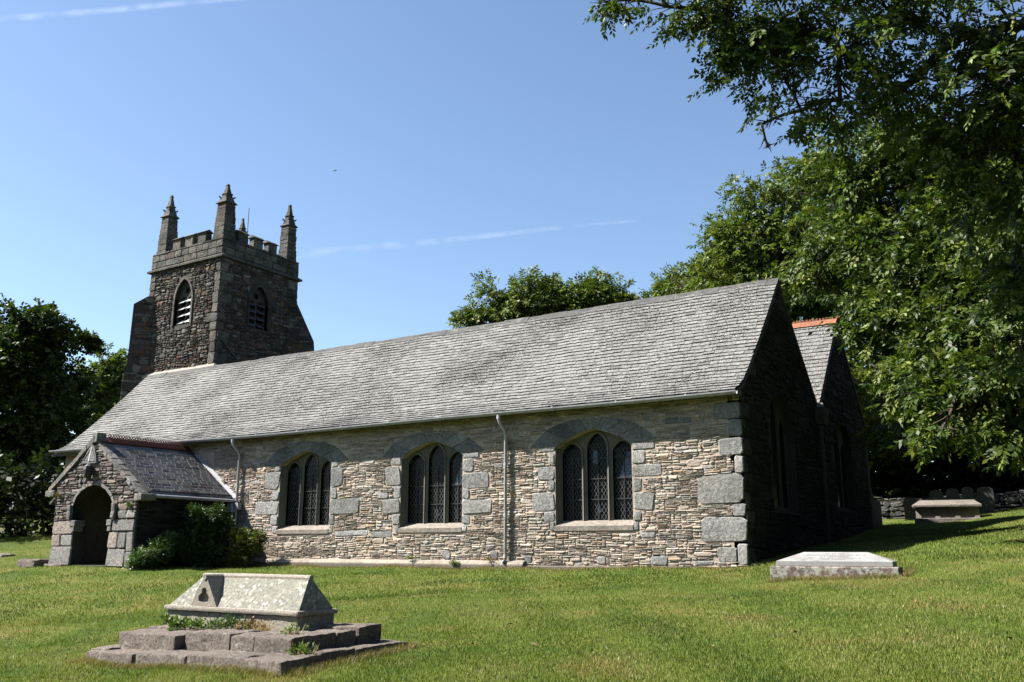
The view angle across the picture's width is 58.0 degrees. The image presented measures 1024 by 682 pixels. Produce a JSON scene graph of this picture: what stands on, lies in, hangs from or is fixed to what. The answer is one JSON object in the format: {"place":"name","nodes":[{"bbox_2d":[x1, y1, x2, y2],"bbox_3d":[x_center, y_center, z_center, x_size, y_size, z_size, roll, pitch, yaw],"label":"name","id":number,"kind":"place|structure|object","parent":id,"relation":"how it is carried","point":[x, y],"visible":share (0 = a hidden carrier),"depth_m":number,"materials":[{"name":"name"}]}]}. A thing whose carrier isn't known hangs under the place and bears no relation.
{"place":"outdoors","nodes":[
{"label":"outdoors","id":0,"kind":"place"},
{"bbox_2d":[0,507,1023,681],"bbox_3d":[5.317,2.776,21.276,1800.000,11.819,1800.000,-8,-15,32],"label":"ground","id":1,"kind":"structure","parent":0,"point":[44,542],"depth_m":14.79,"materials":[{"name":"green plant"}]},
{"bbox_2d":[0,553,14,556],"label":"kerb wall","id":2,"kind":"structure","parent":1,"relation":"on","point":[5,554],"depth_m":31.18,"materials":[{"name":"stone"}]},
{"bbox_2d":[0,292,106,514],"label":"sycamore tree","id":3,"kind":"object","parent":1,"relation":"on","point":[44,395],"visible":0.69,"depth_m":52.61,"materials":[{"name":"green plant"}]},
{"bbox_2d":[65,340,127,433],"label":"tree","id":4,"kind":"object","parent":1,"relation":"on","point":[112,368],"visible":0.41,"depth_m":71.09,"materials":[{"name":"green plant"}]},
{"bbox_2d":[124,529,183,569],"bbox_3d":[-10.427,6.166,26.952,1.167,1.380,1.996,-8,-15,32],"label":"bush","id":5,"kind":"object","parent":1,"relation":"on","point":[156,551],"visible":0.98,"depth_m":26.76,"materials":[{"name":"green plant"}]},
{"bbox_2d":[165,501,236,567],"bbox_3d":[-9.482,5.971,28.260,1.742,2.188,2.540,-12,-18,43],"label":"bush","id":6,"kind":"object","parent":1,"relation":"on","point":[201,536],"visible":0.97,"depth_m":28.09,"materials":[{"name":"green plant"}]},
{"bbox_2d":[221,526,268,567],"bbox_3d":[-8.177,6.391,28.432,1.468,1.393,1.165,0,-13,-1],"label":"bush","id":7,"kind":"object","parent":1,"relation":"on","point":[244,544],"visible":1,"depth_m":28.29,"materials":[{"name":"green plant"}]},
{"bbox_2d":[87,573,407,675],"bbox_3d":[-3.617,3.729,11.987,4.192,1.350,2.286,-8,-15,32],"label":"coped tomb","id":8,"kind":"object","parent":1,"relation":"on","point":[279,600],"visible":0.7,"depth_m":11.81,"materials":[{"name":"stone"}]},
{"bbox_2d":[160,612,192,630],"bbox_3d":[-4.591,3.833,12.586,0.497,0.268,0.383,1,-13,-4],"label":"weed","id":9,"kind":"object","parent":8,"relation":"on","point":[175,623],"visible":0.95,"depth_m":12.54,"materials":[{"name":"green plant"}]},
{"bbox_2d":[184,616,207,629],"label":"weed","id":10,"kind":"object","parent":8,"relation":"on","point":[200,624],"visible":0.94,"depth_m":12.39,"materials":[{"name":"green plant"}]},
{"bbox_2d":[195,613,245,629],"bbox_3d":[-3.815,3.704,12.146,0.836,0.266,0.439,-8,-15,32],"label":"weed","id":11,"kind":"object","parent":8,"relation":"on","point":[227,623],"visible":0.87,"depth_m":12.09,"materials":[{"name":"green plant"}]},
{"bbox_2d":[233,616,259,629],"bbox_3d":[-3.398,3.641,11.875,0.556,0.244,0.294,-8,-15,32],"label":"weed","id":12,"kind":"object","parent":8,"relation":"on","point":[245,623],"visible":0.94,"depth_m":11.88,"materials":[{"name":"brown plant"}]},
{"bbox_2d":[251,619,273,630],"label":"weed","id":13,"kind":"object","parent":8,"relation":"on","point":[263,627],"visible":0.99,"depth_m":11.67,"materials":[{"name":"beige plant"}]},
{"bbox_2d":[279,619,311,634],"bbox_3d":[-2.640,3.452,11.124,0.419,0.193,0.343,-8,-15,32],"label":"weed","id":14,"kind":"object","parent":8,"relation":"on","point":[289,630],"visible":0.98,"depth_m":11.11,"materials":[{"name":"green plant"}]},
{"bbox_2d":[284,639,318,654],"bbox_3d":[-2.429,3.514,10.562,0.511,0.246,0.291,-8,-15,32],"label":"weed","id":15,"kind":"object","parent":8,"relation":"on","point":[302,649],"visible":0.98,"depth_m":10.55,"materials":[{"name":"green plant"}]},
{"bbox_2d":[16,184,882,569],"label":"church","id":16,"kind":"structure","parent":1,"relation":"on","point":[716,426],"depth_m":27.08,"materials":[{"name":"stone"}]},
{"bbox_2d":[265,441,347,533],"bbox_3d":[-6.369,4.564,28.786,3.630,2.832,0.395,-8,-15,32],"label":"window","id":17,"kind":"structure","parent":16,"relation":"in","point":[304,495],"depth_m":28.93,"materials":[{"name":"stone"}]},
{"bbox_2d":[382,431,482,532],"bbox_3d":[-2.216,3.980,26.176,3.630,2.832,0.395,-8,-15,32],"label":"window","id":18,"kind":"structure","parent":16,"relation":"in","point":[431,476],"depth_m":26.29,"materials":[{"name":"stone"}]},
{"bbox_2d":[484,556,497,561],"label":"weed","id":19,"kind":"object","parent":16,"relation":"on","point":[489,559],"visible":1,"depth_m":24.26,"materials":[{"name":"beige plant"}]},
{"bbox_2d":[530,417,655,530],"bbox_3d":[2.105,3.373,23.460,3.630,2.832,0.395,-8,-15,32],"label":"window","id":20,"kind":"structure","parent":16,"relation":"in","point":[593,470],"depth_m":23.54,"materials":[{"name":"stone"}]},
{"bbox_2d":[769,390,790,510],"bbox_3d":[6.849,2.704,24.184,0.080,3.550,2.300,-8,-15,32],"label":"window","id":21,"kind":"structure","parent":16,"relation":"in","point":[779,458],"depth_m":24.51,"materials":[{"name":"black glass"}]},
{"bbox_2d":[834,419,849,509],"bbox_3d":[10.369,3.814,29.535,0.080,3.250,2.600,-8,-15,32],"label":"window","id":22,"kind":"structure","parent":16,"relation":"in","point":[839,449],"depth_m":29.91,"materials":[{"name":"black glass"}]},
{"bbox_2d":[448,560,459,564],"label":"weed","id":23,"kind":"object","parent":1,"relation":"on","point":[453,562],"visible":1,"depth_m":24.82,"materials":[{"name":"green plant"}]},
{"bbox_2d":[66,561,917,679],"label":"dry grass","id":24,"kind":"structure","parent":1,"relation":"on","point":[908,571],"depth_m":11.55,"materials":[{"name":"green plant"}]},
{"bbox_2d":[0,310,1023,538],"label":"woodland","id":25,"kind":"object","parent":1,"relation":"on","point":[892,480],"visible":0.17,"depth_m":40.42,"materials":[{"name":"green plant"}]},
{"bbox_2d":[445,264,595,328],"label":"tree","id":26,"kind":"object","parent":1,"relation":"on","point":[512,302],"visible":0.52,"depth_m":51.10,"materials":[{"name":"green plant"}]},
{"bbox_2d":[556,265,645,310],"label":"tree","id":27,"kind":"object","parent":1,"relation":"on","point":[598,290],"visible":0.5,"depth_m":50.93,"materials":[{"name":"green plant"}]},
{"bbox_2d":[638,240,741,298],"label":"tree","id":28,"kind":"object","parent":1,"relation":"on","point":[654,293],"visible":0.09,"depth_m":52.48,"materials":[{"name":"green plant"}]},
{"bbox_2d":[749,561,766,566],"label":"weed","id":29,"kind":"object","parent":1,"relation":"on","point":[755,564],"visible":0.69,"depth_m":20.52,"materials":[{"name":"green plant"}]},
{"bbox_2d":[656,148,909,442],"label":"ash tree","id":30,"kind":"object","parent":1,"relation":"on","point":[755,254],"visible":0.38,"depth_m":41.90,"materials":[{"name":"green plant"}]},
{"bbox_2d":[582,0,1023,389],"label":"ash tree","id":31,"kind":"object","parent":1,"relation":"on","point":[998,95],"visible":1,"depth_m":13.65,"materials":[{"name":"green plant"}]},
{"bbox_2d":[770,552,902,579],"bbox_3d":[5.737,4.179,16.299,2.128,0.884,0.988,-6,-14,26],"label":"ledger tomb","id":32,"kind":"object","parent":1,"relation":"on","point":[836,564],"visible":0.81,"depth_m":16.03,"materials":[{"name":"stone"}]},
{"bbox_2d":[764,80,1023,477],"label":"ash tree","id":33,"kind":"object","parent":1,"relation":"on","point":[934,354],"visible":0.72,"depth_m":23.61,"materials":[{"name":"green plant"}]},
{"bbox_2d":[903,497,915,520],"bbox_3d":[15.386,6.640,35.656,0.420,1.200,0.100,-8,-15,32],"label":"headstone","id":34,"kind":"object","parent":1,"relation":"on","point":[909,510],"visible":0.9,"depth_m":35.66,"materials":[{"name":"grey stone"}]},
{"bbox_2d":[929,490,943,499],"bbox_3d":[16.148,6.327,35.028,0.480,1.350,0.100,-8,-15,32],"label":"headstone","id":35,"kind":"object","parent":1,"relation":"on","point":[936,495],"visible":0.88,"depth_m":35.08,"materials":[{"name":"grey stone"}]},
{"bbox_2d":[912,499,981,523],"bbox_3d":[15.350,6.186,32.541,2.227,1.140,1.105,-6,-14,24],"label":"chest tomb","id":36,"kind":"object","parent":1,"relation":"on","point":[933,511],"visible":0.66,"depth_m":32.22,"materials":[{"name":"stone"}]},
{"bbox_2d":[874,490,1023,518],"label":"boundary wall","id":37,"kind":"structure","parent":1,"relation":"on","point":[892,508],"depth_m":38.55,"materials":[{"name":"stone"}]},
{"bbox_2d":[946,488,959,499],"bbox_3d":[16.641,6.219,34.776,0.460,1.330,0.100,-8,-15,32],"label":"headstone","id":38,"kind":"object","parent":1,"relation":"on","point":[952,494],"visible":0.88,"depth_m":34.83,"materials":[{"name":"grey stone"}]},
{"bbox_2d":[961,487,973,499],"bbox_3d":[17.091,6.126,34.548,0.400,1.340,0.100,-8,-15,32],"label":"headstone","id":39,"kind":"object","parent":1,"relation":"on","point":[967,493],"visible":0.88,"depth_m":34.60,"materials":[{"name":"grey stone"}]},
{"bbox_2d":[977,486,995,512],"bbox_3d":[17.609,6.049,34.273,0.560,1.280,0.100,-8,-15,32],"label":"headstone","id":40,"kind":"object","parent":1,"relation":"on","point":[985,497],"visible":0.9,"depth_m":34.25,"materials":[{"name":"grey stone"}]},
{"bbox_2d":[0,0,1023,471],"label":"sky","id":41,"kind":"structure","parent":0,"point":[460,138],"materials":[{"name":"blue"}]}
]}

